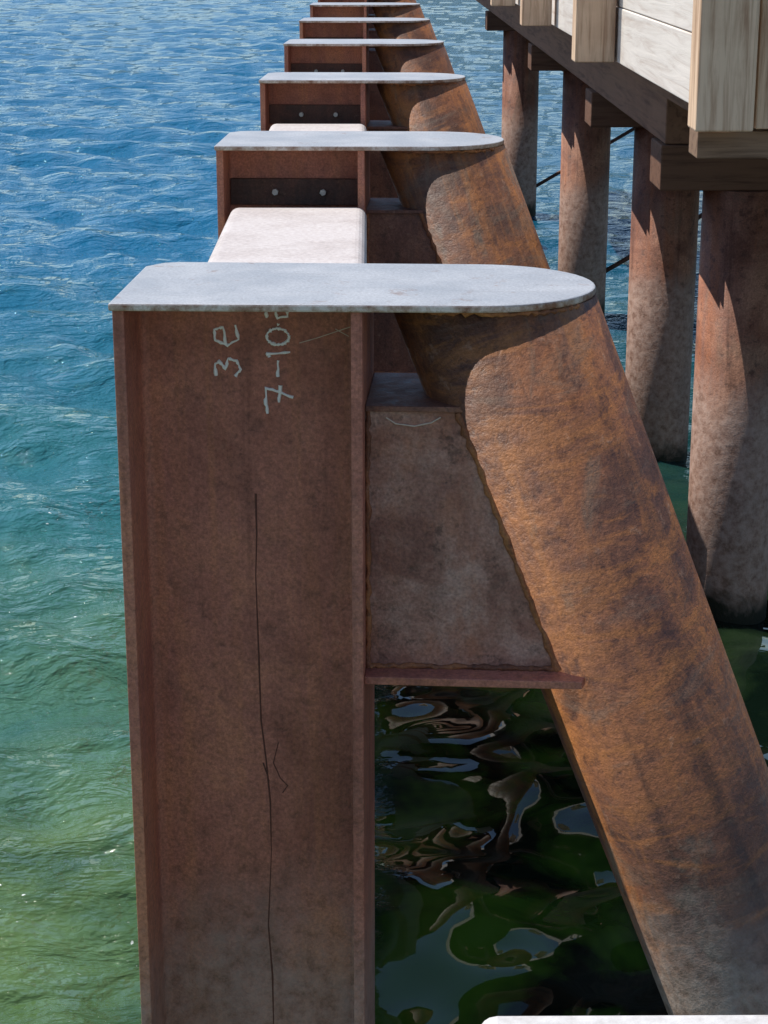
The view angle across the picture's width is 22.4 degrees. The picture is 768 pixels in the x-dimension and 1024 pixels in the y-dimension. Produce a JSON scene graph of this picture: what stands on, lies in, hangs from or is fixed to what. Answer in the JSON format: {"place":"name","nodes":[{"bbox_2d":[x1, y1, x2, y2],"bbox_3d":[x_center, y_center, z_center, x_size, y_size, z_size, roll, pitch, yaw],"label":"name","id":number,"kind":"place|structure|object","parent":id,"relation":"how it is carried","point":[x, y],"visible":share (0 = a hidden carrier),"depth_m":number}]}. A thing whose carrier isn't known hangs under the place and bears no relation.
{"place":"outdoors","nodes":[
{"label":"outdoors","id":0,"kind":"place"},
{"bbox_2d":[0,0,767,1023],"bbox_3d":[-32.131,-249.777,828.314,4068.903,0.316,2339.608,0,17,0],"label":"water","id":1,"kind":"structure","parent":0,"point":[496,890],"depth_m":9.07},
{"bbox_2d":[208,208,366,262],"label":"concrete wall panel","id":2,"kind":"structure","parent":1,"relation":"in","point":[293,235],"depth_m":6.06},
{"bbox_2d":[269,124,366,130],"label":"concrete wall panel","id":3,"kind":"structure","parent":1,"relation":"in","point":[318,127],"depth_m":9.22},
{"bbox_2d":[309,2,424,47],"bbox_3d":[0.653,-2.559,18.413,2.641,4.378,0.513,0,17,2],"label":"steel pile frame","id":4,"kind":"object","parent":1,"relation":"in","point":[360,10],"visible":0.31,"depth_m":17.71},
{"bbox_2d":[318,0,416,28],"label":"steel pile frame","id":5,"kind":"object","parent":1,"relation":"in","point":[371,25],"visible":0.07,"depth_m":20.45},
{"bbox_2d":[299,17,436,71],"bbox_3d":[0.679,-1.720,15.667,2.641,4.378,0.513,1,17,2],"label":"steel pile frame","id":6,"kind":"object","parent":1,"relation":"in","point":[353,28],"visible":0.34,"depth_m":15.00},
{"bbox_2d":[283,39,454,120],"bbox_3d":[0.701,-0.888,12.947,2.641,4.378,0.513,1,17,2],"label":"steel pile frame","id":7,"kind":"object","parent":1,"relation":"in","point":[352,55],"visible":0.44,"depth_m":12.29},
{"bbox_2d":[368,7,373,13],"bbox_3d":[0.609,-4.221,23.850,2.641,4.378,0.513,1,17,2],"label":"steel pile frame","id":8,"kind":"object","parent":1,"relation":"in","point":[370,10],"visible":0.01,"depth_m":23.19},
{"bbox_2d":[259,72,484,197],"bbox_3d":[0.724,-0.055,10.222,2.641,4.378,0.513,1,17,2],"label":"steel pile frame","id":9,"kind":"object","parent":1,"relation":"in","point":[420,101],"visible":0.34,"depth_m":9.57},
{"bbox_2d":[214,131,549,372],"bbox_3d":[0.747,0.778,7.497,2.641,4.378,0.513,1,17,2],"label":"steel pile frame","id":10,"kind":"object","parent":1,"relation":"in","point":[460,199],"visible":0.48,"depth_m":6.83},
{"bbox_2d":[108,262,767,1023],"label":"steel pile frame","id":11,"kind":"object","parent":1,"relation":"in","point":[324,528],"visible":1,"depth_m":4.24},
{"bbox_2d":[502,31,538,216],"bbox_3d":[1.558,-3.738,22.504,0.414,3.590,0.414,0,17,0],"label":"pier pile","id":12,"kind":"object","parent":1,"relation":"in","point":[520,87],"visible":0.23,"depth_m":22.09},
{"bbox_2d":[476,0,767,272],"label":"timber pier","id":13,"kind":"structure","parent":12,"relation":"on","point":[685,82],"depth_m":8.31},
{"bbox_2d":[558,71,610,316],"bbox_3d":[1.707,-1.984,16.767,0.414,3.590,0.414,0,17,0],"label":"pier pile","id":14,"kind":"object","parent":1,"relation":"in","point":[584,191],"visible":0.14,"depth_m":16.38},
{"bbox_2d":[482,1015,767,1023],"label":"concrete abutment","id":15,"kind":"object","parent":1,"relation":"in","point":[704,1019],"visible":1,"depth_m":1.80},
{"bbox_2d":[625,127,699,461],"bbox_3d":[1.743,-0.654,12.416,0.414,3.590,0.414,0,17,0],"label":"pier pile","id":16,"kind":"object","parent":1,"relation":"in","point":[662,266],"visible":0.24,"depth_m":12.05},
{"bbox_2d":[686,191,767,624],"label":"pier pile","id":17,"kind":"object","parent":1,"relation":"in","point":[727,531],"visible":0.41,"depth_m":9.32}
]}

